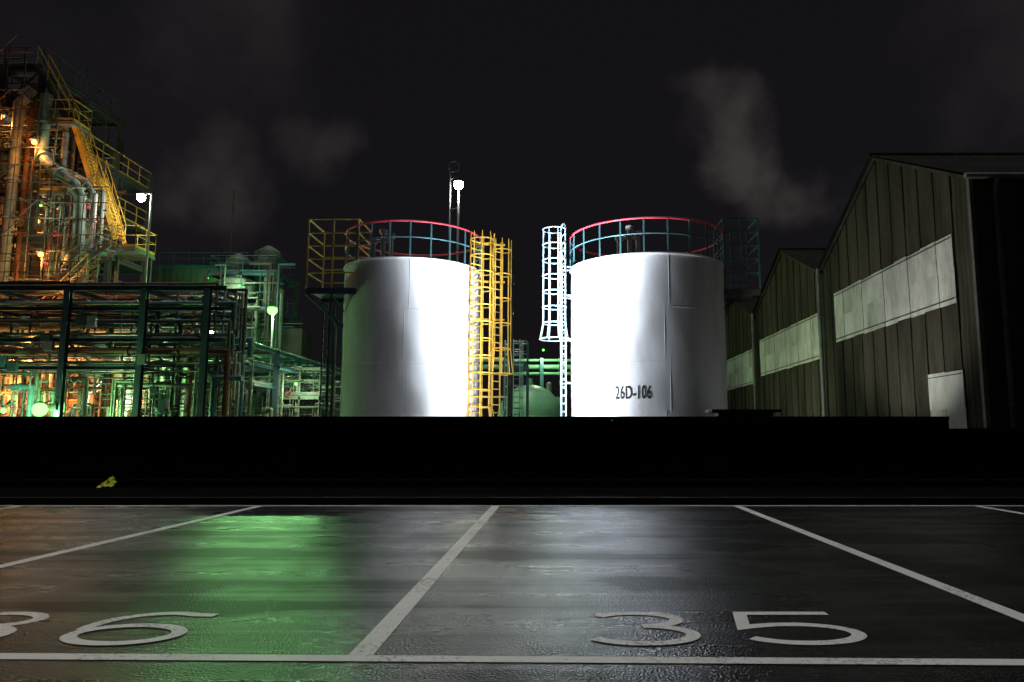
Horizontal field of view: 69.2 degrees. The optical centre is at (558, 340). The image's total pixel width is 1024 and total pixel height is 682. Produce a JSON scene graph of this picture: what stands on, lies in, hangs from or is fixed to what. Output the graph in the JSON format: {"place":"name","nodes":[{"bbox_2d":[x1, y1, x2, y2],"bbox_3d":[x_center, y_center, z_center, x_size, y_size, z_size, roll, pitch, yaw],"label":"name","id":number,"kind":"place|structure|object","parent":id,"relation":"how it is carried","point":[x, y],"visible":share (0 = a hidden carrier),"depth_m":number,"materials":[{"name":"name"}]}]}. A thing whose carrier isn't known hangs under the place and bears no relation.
{"place":"outdoors","nodes":[
{"label":"outdoors","id":0,"kind":"place"},
{"bbox_2d":[0,296,221,415],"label":"process unit","id":1,"kind":"object","parent":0,"point":[39,408],"visible":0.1,"depth_m":34.92,"materials":[{"name":"metal"}]},
{"bbox_2d":[156,269,222,415],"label":"walls","id":2,"kind":"structure","parent":0,"point":[180,275],"depth_m":56.59,"materials":[{"name":"metal"}]},
{"bbox_2d":[157,269,217,415],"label":"rib","id":3,"kind":"object","parent":2,"relation":"attached to","point":[184,281],"visible":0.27,"depth_m":56.54,"materials":[{"name":"metal"}]},
{"bbox_2d":[154,265,223,268],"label":"parapet","id":4,"kind":"structure","parent":2,"relation":"on","point":[185,267],"depth_m":56.57,"materials":[{"name":"teal paint"}]},
{"bbox_2d":[158,252,247,264],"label":"roof railing","id":5,"kind":"object","parent":2,"relation":"on","point":[188,258],"visible":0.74,"depth_m":56.85,"materials":[{"name":"metal"}]},
{"bbox_2d":[0,504,1023,681],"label":"parking lot pavement","id":6,"kind":"structure","parent":0,"point":[345,580],"depth_m":5.85,"materials":[{"name":"grey asphalt"}]},
{"bbox_2d":[0,612,218,644],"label":"painted bay number","id":7,"kind":"object","parent":6,"relation":"on","point":[69,637],"visible":1,"depth_m":4.66,"materials":[{"name":"paint"}]},
{"bbox_2d":[0,506,260,567],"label":"parking line","id":8,"kind":"object","parent":6,"relation":"on","point":[77,548],"visible":1,"depth_m":8.51,"materials":[{"name":"paint"}]},
{"bbox_2d":[349,506,498,654],"bbox_3d":[-1.085,2.278,8.385,0.135,0.001,8.725,0,-7,0],"label":"parking line","id":9,"kind":"object","parent":6,"relation":"on","point":[373,640],"visible":1,"depth_m":5.47,"materials":[{"name":"paint"}]},
{"bbox_2d":[0,653,1023,664],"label":"parking line","id":10,"kind":"object","parent":6,"relation":"on","point":[599,659],"visible":1,"depth_m":3.98,"materials":[{"name":"paint"}]},
{"bbox_2d":[0,505,1023,505],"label":"parking line","id":11,"kind":"object","parent":6,"relation":"on","point":[511,505],"visible":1,"depth_m":12.81,"materials":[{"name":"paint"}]},
{"bbox_2d":[591,612,866,644],"bbox_3d":[1.024,1.796,4.649,1.680,0.002,0.828,0,-7,0],"label":"painted bay number","id":12,"kind":"object","parent":6,"relation":"on","point":[741,620],"visible":1,"depth_m":4.62,"materials":[{"name":"paint"}]},
{"bbox_2d":[735,506,1023,621],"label":"parking line","id":13,"kind":"object","parent":6,"relation":"on","point":[981,601],"visible":1,"depth_m":6.46,"materials":[{"name":"paint"}]},
{"bbox_2d":[977,506,1023,513],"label":"parking line","id":14,"kind":"object","parent":6,"relation":"on","point":[1001,509],"visible":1,"depth_m":12.03,"materials":[{"name":"paint"}]},
{"bbox_2d":[0,487,1023,501],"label":"planting strip ground","id":15,"kind":"structure","parent":0,"point":[558,492],"depth_m":15.51,"materials":[{"name":"soil"}]},
{"bbox_2d":[97,476,115,487],"bbox_3d":[-10.252,3.209,16.868,0.376,0.254,0.334,0,-7,0],"label":"yellow plastic bag","id":16,"kind":"object","parent":15,"relation":"on","point":[109,481],"visible":1,"depth_m":16.82,"materials":[{"name":"plastic"}]},
{"bbox_2d":[0,0,1023,415],"label":"sky","id":17,"kind":"structure","parent":0,"point":[578,114],"materials":[{"name":"black"}]},
{"bbox_2d":[478,349,570,415],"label":"pipe bridge","id":18,"kind":"structure","parent":0,"point":[541,367],"depth_m":44.04,"materials":[{"name":"green paint"}]},
{"bbox_2d":[725,295,758,408],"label":"corrugated warehouse","id":19,"kind":"structure","parent":0,"point":[740,393],"depth_m":45.87,"materials":[{"name":"metal"}]},
{"bbox_2d":[705,409,781,415],"bbox_3d":[4.750,2.710,19.010,1.750,1.875,0.900,0,-7,0],"label":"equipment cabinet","id":20,"kind":"object","parent":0,"point":[743,412],"visible":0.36,"depth_m":18.76,"materials":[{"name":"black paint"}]},
{"bbox_2d":[751,247,829,415],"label":"corrugated warehouse","id":21,"kind":"structure","parent":0,"point":[785,309],"depth_m":36.11,"materials":[{"name":"metal"}]},
{"bbox_2d":[816,152,1023,427],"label":"corrugated warehouse","id":22,"kind":"structure","parent":0,"point":[921,262],"depth_m":22.76,"materials":[{"name":"metal"}]},
{"label":"ground","id":23,"kind":"structure","parent":0,"visible":0},
{"bbox_2d":[0,34,156,415],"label":"process tower","id":24,"kind":"structure","parent":23,"relation":"on","point":[78,219],"depth_m":37.61,"materials":[{"name":"metal"}]},
{"bbox_2d":[136,192,152,281],"bbox_3d":[-20.860,-4.819,36.917,0.740,5.380,0.448,0,-7,0],"label":"industrial lamp","id":25,"kind":"object","parent":24,"relation":"attached to","point":[141,197],"visible":0.93,"depth_m":37.08,"materials":[{"name":"metal"}]},
{"bbox_2d":[0,261,256,415],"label":"pipe rack","id":26,"kind":"object","parent":23,"relation":"on","point":[140,348],"visible":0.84,"depth_m":30.77,"materials":[{"name":"green metal"}]},
{"bbox_2d":[203,190,311,415],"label":"silo cluster","id":27,"kind":"object","parent":23,"relation":"on","point":[264,281],"visible":0.44,"depth_m":48.52,"materials":[{"name":"teal paint"}]},
{"bbox_2d":[199,342,341,415],"bbox_3d":[-14.466,3.905,40.747,5.575,5.856,15.825,0,-7,0],"label":"pipe rack","id":28,"kind":"object","parent":23,"relation":"on","point":[265,388],"visible":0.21,"depth_m":37.19,"materials":[{"name":"green metal"}]},
{"bbox_2d":[267,305,277,406],"bbox_3d":[-14.900,2.081,38.045,0.575,7.979,0.561,0,-7,0],"label":"industrial lamp","id":29,"kind":"object","parent":23,"relation":"on","point":[272,310],"visible":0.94,"depth_m":38.38,"materials":[{"name":"metal"}]},
{"bbox_2d":[257,367,340,415],"bbox_3d":[-12.251,4.137,37.348,3.448,5.376,4.913,-4,-8,30],"label":"pipe manifold","id":30,"kind":"object","parent":23,"relation":"on","point":[297,395],"visible":0.53,"depth_m":36.14,"materials":[{"name":"metal"}]},
{"bbox_2d":[305,218,512,415],"bbox_3d":[-5.208,0.283,27.161,7.173,8.770,5.450,0,-7,0],"label":"storage tank","id":31,"kind":"object","parent":23,"relation":"on","point":[409,326],"visible":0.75,"depth_m":25.31,"materials":[{"name":"white metal"}]},
{"bbox_2d":[448,161,459,259],"bbox_3d":[-4.537,-1.372,31.696,0.596,13.209,0.293,-4,-9,31],"label":"antenna mast","id":32,"kind":"object","parent":23,"relation":"on","point":[450,209],"visible":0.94,"depth_m":32.31,"materials":[{"name":"metal"}]},
{"bbox_2d":[454,179,462,261],"bbox_3d":[-4.350,-0.944,31.377,0.437,12.279,0.426,0,-7,0],"label":"industrial lamp","id":33,"kind":"object","parent":23,"relation":"on","point":[458,185],"visible":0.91,"depth_m":32.00,"materials":[{"name":"metal"}]},
{"bbox_2d":[507,260,514,415],"bbox_3d":[-1.900,0.815,29.064,0.300,8.200,0.360,0,-7,0],"label":"utility pole","id":34,"kind":"object","parent":23,"relation":"on","point":[510,387],"visible":0.53,"depth_m":29.13,"materials":[{"name":"black metal"}]},
{"bbox_2d":[0,420,1023,479],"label":"wall","id":35,"kind":"structure","parent":23,"relation":"on","point":[484,449],"depth_m":17.27,"materials":[{"name":"concrete"}]},
{"bbox_2d":[0,416,1023,431],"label":"coping","id":36,"kind":"object","parent":35,"relation":"on","point":[511,418],"visible":1,"depth_m":17.33,"materials":[{"name":"concrete"}]},
{"bbox_2d":[0,497,1023,503],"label":"kerb","id":37,"kind":"structure","parent":23,"relation":"on","point":[511,500],"depth_m":13.08,"materials":[{"name":"concrete"}]},
{"bbox_2d":[503,339,528,415],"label":"green ladder tower","id":38,"kind":"structure","parent":23,"relation":"on","point":[521,365],"depth_m":35.04,"materials":[{"name":"green metal"}]},
{"bbox_2d":[527,429,527,478],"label":"post","id":39,"kind":"object","parent":23,"relation":"on","point":[527,453],"visible":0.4,"depth_m":17.36,"materials":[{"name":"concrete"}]},
{"bbox_2d":[497,378,559,415],"bbox_3d":[-1.550,4.161,39.794,3.620,4.300,3.620,0,-7,0],"label":"green storage tank","id":40,"kind":"object","parent":23,"relation":"on","point":[543,401],"visible":0.41,"depth_m":38.65,"materials":[{"name":"metal"}]},
{"bbox_2d":[539,216,760,415],"bbox_3d":[3.474,0.129,25.968,6.702,8.770,5.935,-4,-9,31],"label":"storage tank","id":41,"kind":"object","parent":23,"relation":"on","point":[648,334],"visible":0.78,"depth_m":23.99,"materials":[{"name":"white metal"}]}
]}

